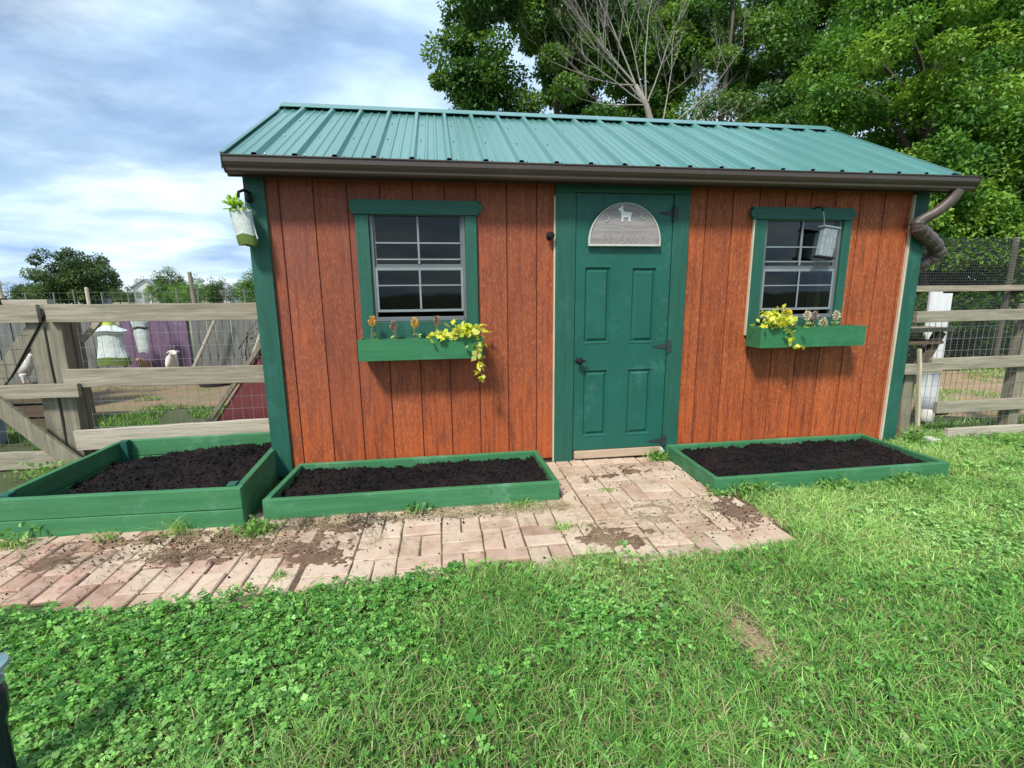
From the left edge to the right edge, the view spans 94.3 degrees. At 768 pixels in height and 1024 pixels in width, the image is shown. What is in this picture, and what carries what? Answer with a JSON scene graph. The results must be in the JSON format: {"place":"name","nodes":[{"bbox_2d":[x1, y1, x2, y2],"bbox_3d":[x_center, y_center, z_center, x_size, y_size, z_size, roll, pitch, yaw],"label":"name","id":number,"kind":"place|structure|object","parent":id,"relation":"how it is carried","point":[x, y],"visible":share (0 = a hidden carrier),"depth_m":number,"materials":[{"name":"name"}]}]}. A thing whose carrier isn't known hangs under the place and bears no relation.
{"place":"outdoors","nodes":[
{"label":"outdoors","id":0,"kind":"place"},
{"bbox_2d":[91,385,171,391],"bbox_3d":[-6.237,0.016,6.961,3.098,0.133,1.600,-2,11,-8],"label":"yard mound","id":1,"kind":"object","parent":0,"point":[115,388],"visible":0.06,"depth_m":6.60,"materials":[{"name":"brown soil"}]},
{"bbox_2d":[93,322,131,367],"bbox_3d":[-5.913,-0.499,7.032,0.475,0.980,0.288,-2,11,-8],"label":"milk can","id":2,"kind":"object","parent":1,"relation":"on","point":[109,348],"visible":0.84,"depth_m":6.93,"materials":[{"name":"white metal"}]},
{"bbox_2d":[165,346,179,366],"bbox_3d":[-5.087,-0.320,7.114,0.188,0.559,0.662,-9,14,-37],"label":"goat","id":3,"kind":"object","parent":1,"relation":"on","point":[169,358],"visible":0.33,"depth_m":6.96},
{"bbox_2d":[134,354,152,366],"bbox_3d":[-5.683,-0.278,7.351,0.133,0.406,0.480,-4,11,-18],"label":"goat","id":4,"kind":"object","parent":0,"point":[146,363],"visible":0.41,"depth_m":7.24},
{"bbox_2d":[88,358,243,413],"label":"yard dirt","id":5,"kind":"structure","parent":0,"point":[181,391],"depth_m":6.06,"materials":[{"name":"beige soil"}]},
{"bbox_2d":[0,323,36,383],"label":"board fence","id":6,"kind":"object","parent":5,"relation":"on","point":[14,329],"depth_m":5.17,"materials":[{"name":"grey wood"}]},
{"bbox_2d":[40,307,123,368],"bbox_3d":[-8.201,-0.617,7.238,4.141,1.120,0.060,-2,11,-8],"label":"board fence","id":7,"kind":"object","parent":5,"relation":"on","point":[88,351],"visible":0.02,"depth_m":7.46,"materials":[{"name":"grey wood"}]},
{"bbox_2d":[121,321,193,366],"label":"purple wall panel","id":8,"kind":"structure","parent":5,"relation":"on","point":[174,335],"depth_m":7.55,"materials":[{"name":"paint"}]},
{"bbox_2d":[130,321,149,352],"bbox_3d":[-5.535,-0.837,7.179,0.228,0.720,0.316,3,12,20],"label":"hanging pouch","id":9,"kind":"object","parent":8,"relation":"hanging from","point":[141,336],"visible":0.71,"depth_m":7.09,"materials":[{"name":"white fabric"}]},
{"bbox_2d":[192,320,215,366],"bbox_3d":[-4.824,-0.661,7.455,0.504,0.942,0.054,-5,12,-20],"label":"leaning pole","id":10,"kind":"object","parent":5,"relation":"on","point":[196,361],"visible":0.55,"depth_m":7.44,"materials":[{"name":"brown wood"}]},
{"bbox_2d":[190,320,258,365],"bbox_3d":[-4.564,-0.750,7.755,1.210,1.117,0.060,-2,11,-8],"label":"board fence","id":11,"kind":"object","parent":5,"relation":"on","point":[211,354],"visible":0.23,"depth_m":7.72,"materials":[{"name":"grey wood"}]},
{"bbox_2d":[238,320,260,364],"bbox_3d":[-3.273,-0.852,7.911,2.109,1.311,1.474,-2,11,-8],"label":"brush pile","id":12,"kind":"object","parent":5,"relation":"on","point":[246,338],"visible":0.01,"depth_m":7.30,"materials":[{"name":"grey plant"}]},
{"bbox_2d":[0,454,802,630],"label":"brick path","id":13,"kind":"structure","parent":0,"point":[454,546],"depth_m":2.39,"materials":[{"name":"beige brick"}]},
{"bbox_2d":[0,521,63,551],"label":"weed","id":14,"kind":"object","parent":13,"relation":"on","point":[17,541],"visible":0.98,"depth_m":2.41,"materials":[{"name":"green plant"}]},
{"bbox_2d":[1,552,93,577],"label":"spilled soil","id":15,"kind":"structure","parent":13,"relation":"on","point":[53,561],"depth_m":2.27,"materials":[{"name":"brown soil"}]},
{"bbox_2d":[86,527,120,542],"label":"weed","id":16,"kind":"object","parent":13,"relation":"on","point":[106,536],"visible":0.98,"depth_m":2.47,"materials":[{"name":"green plant"}]},
{"bbox_2d":[72,529,241,551],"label":"spilled soil","id":17,"kind":"structure","parent":13,"relation":"on","point":[108,545],"depth_m":2.46,"materials":[{"name":"brown soil"}]},
{"bbox_2d":[138,516,201,540],"bbox_3d":[-1.778,0.751,2.504,0.321,0.114,0.302,-2,11,-8],"label":"weed","id":18,"kind":"object","parent":13,"relation":"on","point":[183,528],"visible":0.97,"depth_m":2.52,"materials":[{"name":"green plant"}]},
{"bbox_2d":[116,535,288,568],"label":"spilled soil","id":19,"kind":"structure","parent":13,"relation":"on","point":[205,555],"depth_m":2.34,"materials":[{"name":"brown soil"}]},
{"bbox_2d":[215,514,290,542],"bbox_3d":[-1.373,0.757,2.513,0.372,0.122,0.250,-7,12,-30],"label":"weed","id":20,"kind":"object","parent":13,"relation":"on","point":[257,528],"visible":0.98,"depth_m":2.52,"materials":[{"name":"green plant"}]},
{"bbox_2d":[267,566,292,581],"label":"weed","id":21,"kind":"object","parent":13,"relation":"on","point":[280,574],"visible":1,"depth_m":2.13,"materials":[{"name":"green plant"}]},
{"bbox_2d":[242,529,329,558],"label":"spilled soil","id":22,"kind":"structure","parent":13,"relation":"on","point":[300,548],"depth_m":2.39,"materials":[{"name":"brown soil"}]},
{"bbox_2d":[277,539,368,569],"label":"spilled soil","id":23,"kind":"structure","parent":13,"relation":"on","point":[313,558],"depth_m":2.29,"materials":[{"name":"brown soil"}]},
{"bbox_2d":[298,515,404,535],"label":"spilled soil","id":24,"kind":"structure","parent":13,"relation":"on","point":[346,527],"depth_m":2.59,"materials":[{"name":"brown soil"}]},
{"bbox_2d":[2,460,775,608],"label":"soil crumbs","id":25,"kind":"object","parent":13,"relation":"on","point":[79,541],"visible":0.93,"depth_m":2.49,"materials":[{"name":"brown soil"}]},
{"bbox_2d":[0,459,809,673],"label":"dry clippings","id":26,"kind":"object","parent":13,"relation":"on","point":[545,504],"visible":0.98,"depth_m":2.45,"materials":[{"name":"plant"}]},
{"bbox_2d":[262,450,559,520],"bbox_3d":[-0.598,0.630,3.068,1.705,0.160,0.613,-2,11,-8],"label":"raised bed","id":27,"kind":"object","parent":13,"relation":"on","point":[320,489],"visible":0.99,"depth_m":2.91,"materials":[{"name":"green paint"}]},
{"bbox_2d":[400,501,432,515],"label":"weed","id":28,"kind":"object","parent":13,"relation":"on","point":[409,508],"visible":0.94,"depth_m":2.75,"materials":[{"name":"green plant"}]},
{"bbox_2d":[425,504,568,518],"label":"spilled soil","id":29,"kind":"structure","parent":13,"relation":"on","point":[509,513],"depth_m":2.75,"materials":[{"name":"brown soil"}]},
{"bbox_2d":[496,498,552,512],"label":"weed","id":30,"kind":"object","parent":13,"relation":"on","point":[518,503],"visible":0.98,"depth_m":2.81,"materials":[{"name":"green plant"}]},
{"bbox_2d":[544,520,589,532],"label":"weed","id":31,"kind":"object","parent":13,"relation":"on","point":[565,525],"visible":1,"depth_m":2.55,"materials":[{"name":"green plant"}]},
{"bbox_2d":[561,465,655,488],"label":"spilled soil","id":32,"kind":"structure","parent":13,"relation":"on","point":[614,474],"depth_m":3.31,"materials":[{"name":"brown soil"}]},
{"bbox_2d":[563,522,655,549],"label":"spilled soil","id":33,"kind":"structure","parent":13,"relation":"on","point":[616,539],"depth_m":2.45,"materials":[{"name":"brown soil"}]},
{"bbox_2d":[642,447,671,462],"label":"weed","id":34,"kind":"object","parent":13,"relation":"on","point":[656,455],"visible":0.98,"depth_m":3.56,"materials":[{"name":"green plant"}]},
{"bbox_2d":[605,493,729,523],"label":"spilled soil","id":35,"kind":"structure","parent":13,"relation":"on","point":[665,518],"depth_m":2.76,"materials":[{"name":"brown soil"}]},
{"bbox_2d":[705,484,734,497],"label":"weed","id":36,"kind":"object","parent":13,"relation":"on","point":[717,491],"visible":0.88,"depth_m":2.94,"materials":[{"name":"green plant"}]},
{"bbox_2d":[702,494,780,530],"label":"spilled soil","id":37,"kind":"structure","parent":13,"relation":"on","point":[735,511],"depth_m":2.72,"materials":[{"name":"brown soil"}]},
{"bbox_2d":[0,0,1021,299],"label":"sky","id":38,"kind":"structure","parent":0,"point":[117,116],"materials":[{"name":"blue"}]},
{"bbox_2d":[0,298,1023,767],"bbox_3d":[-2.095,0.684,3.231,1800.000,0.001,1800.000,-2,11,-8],"label":"ground","id":39,"kind":"structure","parent":0,"point":[164,420],"depth_m":1.57,"materials":[{"name":"green plant"}]},
{"bbox_2d":[0,419,7,444],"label":"plastic tub","id":40,"kind":"object","parent":39,"relation":"on","point":[3,435],"visible":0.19,"depth_m":4.14,"materials":[{"name":"plastic"}]},
{"bbox_2d":[0,652,17,767],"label":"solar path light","id":41,"kind":"object","parent":39,"relation":"on","point":[7,757],"visible":1,"depth_m":1.20,"materials":[{"name":"black metal"}]},
{"bbox_2d":[2,282,24,299],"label":"distant tree","id":42,"kind":"object","parent":39,"relation":"on","point":[14,292],"visible":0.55,"depth_m":81.33,"materials":[{"name":"green plant"}]},
{"bbox_2d":[6,381,46,430],"bbox_3d":[-4.704,0.207,4.757,0.600,0.418,0.400,-2,11,-8],"label":"wooden crate","id":43,"kind":"object","parent":39,"relation":"on","point":[31,409],"visible":0.12,"depth_m":4.58,"materials":[{"name":"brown wood"}]},
{"bbox_2d":[16,354,33,383],"bbox_3d":[-4.830,-0.174,4.668,0.281,0.340,0.124,-2,11,-8],"label":"hen","id":44,"kind":"object","parent":43,"relation":"on","point":[23,372],"visible":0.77,"depth_m":4.64,"materials":[{"name":"white"}]},
{"bbox_2d":[1,459,75,483],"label":"weed","id":45,"kind":"object","parent":39,"relation":"on","point":[45,469],"visible":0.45,"depth_m":3.32,"materials":[{"name":"green plant"}]},
{"bbox_2d":[0,305,82,470],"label":"wooden gate","id":46,"kind":"structure","parent":39,"relation":"on","point":[51,447],"depth_m":3.40,"materials":[{"name":"brown wood"}]},
{"bbox_2d":[0,298,53,304],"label":"fence rail","id":47,"kind":"object","parent":46,"relation":"attached to","point":[4,301],"visible":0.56,"depth_m":5.31,"materials":[{"name":"grey wood"}]},
{"bbox_2d":[18,246,123,303],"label":"distant tree","id":48,"kind":"object","parent":39,"relation":"on","point":[69,274],"visible":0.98,"depth_m":79.52,"materials":[{"name":"green plant"}]},
{"bbox_2d":[0,394,226,450],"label":"yard grass","id":49,"kind":"structure","parent":39,"relation":"on","point":[110,421],"depth_m":4.98,"materials":[{"name":"green plant"}]},
{"bbox_2d":[105,284,134,303],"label":"distant tree","id":50,"kind":"object","parent":39,"relation":"on","point":[119,294],"visible":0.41,"depth_m":100.26,"materials":[{"name":"green plant"}]},
{"bbox_2d":[4,288,248,321],"bbox_3d":[-14.956,-2.848,18.131,13.001,1.624,0.035,-2,11,-8],"label":"wire field fence","id":51,"kind":"object","parent":39,"relation":"on","point":[225,291],"visible":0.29,"depth_m":18.10,"materials":[{"name":"grey metal"}]},
{"bbox_2d":[11,284,254,302],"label":"distant wood","id":52,"kind":"object","parent":39,"relation":"on","point":[107,291],"visible":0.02,"depth_m":128.70,"materials":[{"name":"green plant"}]},
{"bbox_2d":[0,432,280,538],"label":"raised bed","id":53,"kind":"object","parent":39,"relation":"on","point":[206,481],"visible":0.99,"depth_m":2.76,"materials":[{"name":"green paint"}]},
{"bbox_2d":[130,278,164,303],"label":"farm building","id":54,"kind":"structure","parent":39,"relation":"on","point":[140,286],"depth_m":86.28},
{"bbox_2d":[26,303,269,456],"bbox_3d":[-2.604,0.011,3.679,1.746,1.265,0.269,-2,11,-8],"label":"wooden fence","id":55,"kind":"object","parent":39,"relation":"on","point":[59,356],"visible":0.67,"depth_m":3.52,"materials":[{"name":"brown wood"}]},
{"bbox_2d":[133,280,188,302],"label":"distant tree","id":56,"kind":"object","parent":39,"relation":"on","point":[156,297],"visible":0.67,"depth_m":77.51,"materials":[{"name":"green plant"}]},
{"bbox_2d":[146,266,188,302],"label":"distant tree","id":57,"kind":"object","parent":39,"relation":"on","point":[173,279],"visible":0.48,"depth_m":81.49,"materials":[{"name":"green plant"}]},
{"bbox_2d":[187,272,196,302],"bbox_3d":[-10.222,-2.566,15.291,0.201,2.042,0.148,-2,11,-8],"label":"field pole","id":58,"kind":"object","parent":39,"relation":"on","point":[192,290],"visible":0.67,"depth_m":15.15,"materials":[{"name":"brown wood"}]},
{"bbox_2d":[161,281,226,302],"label":"distant tree","id":59,"kind":"object","parent":39,"relation":"on","point":[184,293],"visible":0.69,"depth_m":74.43,"materials":[{"name":"green plant"}]},
{"bbox_2d":[186,274,231,300],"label":"distant tree","id":60,"kind":"object","parent":39,"relation":"on","point":[195,279],"visible":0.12,"depth_m":109.24,"materials":[{"name":"green plant"}]},
{"bbox_2d":[205,281,229,302],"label":"distant tree","id":61,"kind":"object","parent":39,"relation":"on","point":[217,295],"visible":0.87,"depth_m":75.57,"materials":[{"name":"green plant"}]},
{"bbox_2d":[206,342,267,421],"bbox_3d":[-2.368,-0.280,4.393,1.054,1.406,0.056,-2,11,-8],"label":"maroon lean to","id":62,"kind":"object","parent":39,"relation":"on","point":[246,402],"visible":0.2,"depth_m":4.46,"materials":[{"name":"paint"}]},
{"bbox_2d":[224,281,255,302],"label":"distant tree","id":63,"kind":"object","parent":39,"relation":"on","point":[232,294],"visible":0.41,"depth_m":79.45,"materials":[{"name":"green plant"}]},
{"bbox_2d":[231,268,255,302],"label":"distant tree","id":64,"kind":"object","parent":39,"relation":"on","point":[249,286],"visible":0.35,"depth_m":67.99,"materials":[{"name":"green plant"}]},
{"bbox_2d":[420,0,547,113],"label":"broadleaf tree","id":65,"kind":"object","parent":39,"relation":"on","point":[481,81],"visible":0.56,"depth_m":12.41,"materials":[{"name":"green plant"}]},
{"bbox_2d":[461,701,522,740],"bbox_3d":[-0.059,0.977,1.379,0.176,0.057,0.106,-2,11,-8],"label":"weed","id":66,"kind":"object","parent":39,"relation":"on","point":[491,708],"visible":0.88,"depth_m":1.39,"materials":[{"name":"green plant"}]},
{"bbox_2d":[505,0,655,117],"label":"broadleaf tree","id":67,"kind":"object","parent":39,"relation":"on","point":[564,100],"visible":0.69,"depth_m":13.76,"materials":[{"name":"green plant"}]},
{"bbox_2d":[219,102,981,478],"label":"garden shed","id":68,"kind":"structure","parent":39,"relation":"on","point":[399,216],"depth_m":3.41,"materials":[{"name":"orange wood"}]},
{"bbox_2d":[221,189,257,246],"bbox_3d":[-1.644,-1.008,2.870,0.182,0.338,0.168,-2,11,-8],"label":"hanging planter","id":69,"kind":"object","parent":68,"relation":"hanging from","point":[242,220],"visible":1,"depth_m":2.85,"materials":[{"name":"white metal"}]},
{"bbox_2d":[348,199,481,338],"bbox_3d":[-0.618,-0.740,3.184,0.853,0.926,0.067,-2,11,-8],"label":"window","id":70,"kind":"structure","parent":68,"relation":"in","point":[467,211],"depth_m":3.15,"materials":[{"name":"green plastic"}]},
{"bbox_2d":[357,336,482,361],"bbox_3d":[-0.597,-0.239,3.159,0.800,0.136,0.166,-2,11,-8],"label":"window box","id":71,"kind":"object","parent":68,"relation":"attached to","point":[395,349],"visible":0.94,"depth_m":3.08,"materials":[{"name":"green paint"}]},
{"bbox_2d":[368,316,376,339],"bbox_3d":[-0.909,-0.359,3.096,0.055,0.178,0.060,2,11,11],"label":"flower spike","id":72,"kind":"object","parent":71,"relation":"on","point":[371,323],"visible":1,"depth_m":3.08,"materials":[{"name":"orange plant"}]},
{"bbox_2d":[426,329,464,342],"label":"lime leaf plant","id":73,"kind":"object","parent":71,"relation":"in","point":[439,335],"visible":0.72,"depth_m":3.10,"materials":[{"name":"yellow plant"}]},
{"bbox_2d":[444,319,490,382],"bbox_3d":[-0.290,-0.218,3.150,0.284,0.433,0.243,3,11,19],"label":"lime leaf plant","id":74,"kind":"object","parent":71,"relation":"in","point":[468,330],"visible":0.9,"depth_m":3.10,"materials":[{"name":"yellow plant"}]},
{"bbox_2d":[588,203,660,246],"bbox_3d":[0.782,-1.101,3.280,0.524,0.287,0.022,-2,11,-8],"label":"door sign","id":75,"kind":"object","parent":68,"relation":"attached to","point":[625,224],"visible":1,"depth_m":3.28,"materials":[{"name":"white paint"}]},
{"bbox_2d":[572,193,678,451],"bbox_3d":[0.814,-0.379,3.433,0.735,1.887,0.100,-2,11,-8],"label":"door","id":76,"kind":"structure","parent":68,"relation":"in","point":[622,292],"depth_m":3.44,"materials":[{"name":"green paint"}]},
{"bbox_2d":[743,207,856,334],"bbox_3d":[2.140,-0.840,3.576,0.852,0.922,0.067,-2,11,-8],"label":"window","id":77,"kind":"structure","parent":68,"relation":"in","point":[761,216],"depth_m":3.54,"materials":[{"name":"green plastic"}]},
{"bbox_2d":[746,325,866,347],"bbox_3d":[2.199,-0.360,3.553,0.852,0.146,0.166,-2,11,-8],"label":"window box","id":78,"kind":"object","parent":68,"relation":"attached to","point":[820,336],"visible":0.87,"depth_m":3.48,"materials":[{"name":"green paint"}]},
{"bbox_2d":[749,304,807,349],"bbox_3d":[1.906,-0.418,3.462,0.377,0.332,0.281,-2,11,-8],"label":"lime leaf plant","id":79,"kind":"object","parent":78,"relation":"in","point":[775,316],"visible":0.94,"depth_m":3.42,"materials":[{"name":"yellow plant"}]},
{"bbox_2d":[812,206,840,259],"bbox_3d":[2.292,-1.103,3.468,0.169,0.376,0.089,-2,11,-8],"label":"hanging feeder","id":80,"kind":"object","parent":68,"relation":"hanging from","point":[826,242],"visible":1,"depth_m":3.45,"materials":[{"name":"white metal"}]},
{"bbox_2d":[498,0,785,121],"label":"bare tree","id":81,"kind":"object","parent":39,"relation":"on","point":[642,99],"visible":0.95,"depth_m":12.01,"materials":[{"name":"grey plant"}]},
{"bbox_2d":[594,0,741,120],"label":"broadleaf tree","id":82,"kind":"object","parent":39,"relation":"on","point":[697,38],"visible":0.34,"depth_m":15.73,"materials":[{"name":"green plant"}]},
{"bbox_2d":[694,0,768,122],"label":"broadleaf tree","id":83,"kind":"object","parent":39,"relation":"on","point":[727,20],"visible":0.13,"depth_m":13.61,"materials":[{"name":"green plant"}]},
{"bbox_2d":[719,609,779,674],"bbox_3d":[0.870,0.927,1.731,0.126,0.015,0.329,-2,11,-8],"label":"bare patch","id":84,"kind":"object","parent":39,"relation":"on","point":[755,640],"visible":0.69,"depth_m":1.72,"materials":[{"name":"soil"}]},
{"bbox_2d":[718,476,781,499],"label":"weed","id":85,"kind":"object","parent":39,"relation":"on","point":[752,488],"visible":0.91,"depth_m":2.92,"materials":[{"name":"green plant"}]},
{"bbox_2d":[694,0,904,134],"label":"broadleaf tree","id":86,"kind":"object","parent":39,"relation":"on","point":[787,31],"visible":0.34,"depth_m":13.86,"materials":[{"name":"green plant"}]},
{"bbox_2d":[666,433,949,493],"bbox_3d":[2.054,0.543,3.414,1.701,0.149,0.696,-2,11,-8],"label":"raised bed","id":87,"kind":"object","parent":39,"relation":"on","point":[792,462],"visible":1,"depth_m":3.29,"materials":[{"name":"green paint"}]},
{"bbox_2d":[716,79,918,285],"bbox_3d":[8.607,-4.520,13.178,7.444,6.968,3.858,-2,11,-8],"label":"broadleaf tree","id":88,"kind":"object","parent":39,"relation":"on","point":[780,106],"visible":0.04,"depth_m":12.23,"materials":[{"name":"green plant"}]},
{"bbox_2d":[800,472,873,493],"bbox_3d":[2.065,0.634,3.018,0.479,0.116,0.254,-2,11,-8],"label":"weed","id":89,"kind":"object","parent":39,"relation":"on","point":[839,483],"visible":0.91,"depth_m":3.00,"materials":[{"name":"green plant"}]},
{"bbox_2d":[789,0,1023,237],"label":"broadleaf tree","id":90,"kind":"object","parent":39,"relation":"on","point":[929,99],"visible":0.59,"depth_m":9.27,"materials":[{"name":"green plant"}]},
{"bbox_2d":[878,471,944,489],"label":"weed","id":91,"kind":"object","parent":39,"relation":"on","point":[907,475],"visible":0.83,"depth_m":3.08,"materials":[{"name":"green plant"}]},
{"bbox_2d":[895,422,939,444],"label":"weed","id":92,"kind":"object","parent":39,"relation":"on","point":[916,437],"visible":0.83,"depth_m":3.87,"materials":[{"name":"green plant"}]},
{"bbox_2d":[835,2,1023,284],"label":"broadleaf tree","id":93,"kind":"object","parent":39,"relation":"on","point":[894,69],"depth_m":12.55,"materials":[{"name":"green plant"}]},
{"bbox_2d":[913,405,948,424],"bbox_3d":[3.862,0.279,4.389,0.451,0.212,0.102,-4,11,-19],"label":"bucket","id":94,"kind":"object","parent":39,"relation":"on","point":[924,416],"visible":0.63,"depth_m":4.32,"materials":[{"name":"white metal"}]},
{"bbox_2d":[911,292,952,425],"bbox_3d":[3.879,-0.224,4.387,0.268,1.236,0.070,-2,11,-8],"label":"white post","id":95,"kind":"object","parent":39,"relation":"on","point":[939,301],"visible":0.46,"depth_m":4.38,"materials":[{"name":"paint"}]},
{"bbox_2d":[908,326,955,383],"bbox_3d":[3.516,-0.028,4.179,0.459,0.935,0.240,-2,11,-8],"label":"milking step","id":96,"kind":"object","parent":39,"relation":"on","point":[935,346],"visible":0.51,"depth_m":4.07,"materials":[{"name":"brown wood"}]},
{"bbox_2d":[895,103,1023,299],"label":"broadleaf tree","id":97,"kind":"object","parent":39,"relation":"on","point":[961,160],"visible":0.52,"depth_m":8.69,"materials":[{"name":"green plant"}]},
{"bbox_2d":[895,303,1023,438],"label":"rail fence","id":98,"kind":"object","parent":39,"relation":"on","point":[1008,404],"visible":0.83,"depth_m":4.04,"materials":[{"name":"brown wood"}]},
{"bbox_2d":[915,291,1014,356],"bbox_3d":[8.307,-1.135,8.909,1.998,1.388,1.615,-2,11,-8],"label":"shrub","id":99,"kind":"object","parent":39,"relation":"on","point":[976,322],"visible":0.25,"depth_m":8.53,"materials":[{"name":"green plant"}]},
{"bbox_2d":[918,266,1017,308],"bbox_3d":[10.698,-3.164,12.413,9.767,4.328,3.154,-2,11,-8],"label":"broadleaf tree","id":100,"kind":"object","parent":39,"relation":"on","point":[953,277],"visible":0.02,"depth_m":11.76,"materials":[{"name":"green plant"}]},
{"bbox_2d":[985,290,1023,352],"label":"shrub","id":101,"kind":"object","parent":39,"relation":"on","point":[1016,306],"visible":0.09,"depth_m":9.10,"materials":[{"name":"green plant"}]},
{"bbox_2d":[906,359,1023,417],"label":"straw ground","id":102,"kind":"structure","parent":0,"point":[954,378],"depth_m":6.16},
{"bbox_2d":[907,298,963,359],"bbox_3d":[6.572,-1.007,8.291,2.328,1.420,1.537,-2,11,-8],"label":"shrub","id":103,"kind":"object","parent":102,"relation":"on","point":[921,334],"visible":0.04,"depth_m":7.91,"materials":[{"name":"green plant"}]},
{"bbox_2d":[906,237,1023,371],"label":"netting fence","id":104,"kind":"object","parent":102,"relation":"on","point":[1007,288],"visible":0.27,"depth_m":7.17,"materials":[{"name":"grey metal"}]},
{"bbox_2d":[909,367,1023,431],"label":"sparse grass","id":105,"kind":"structure","parent":102,"relation":"on","point":[975,391],"depth_m":5.66,"materials":[{"name":"green plant"}]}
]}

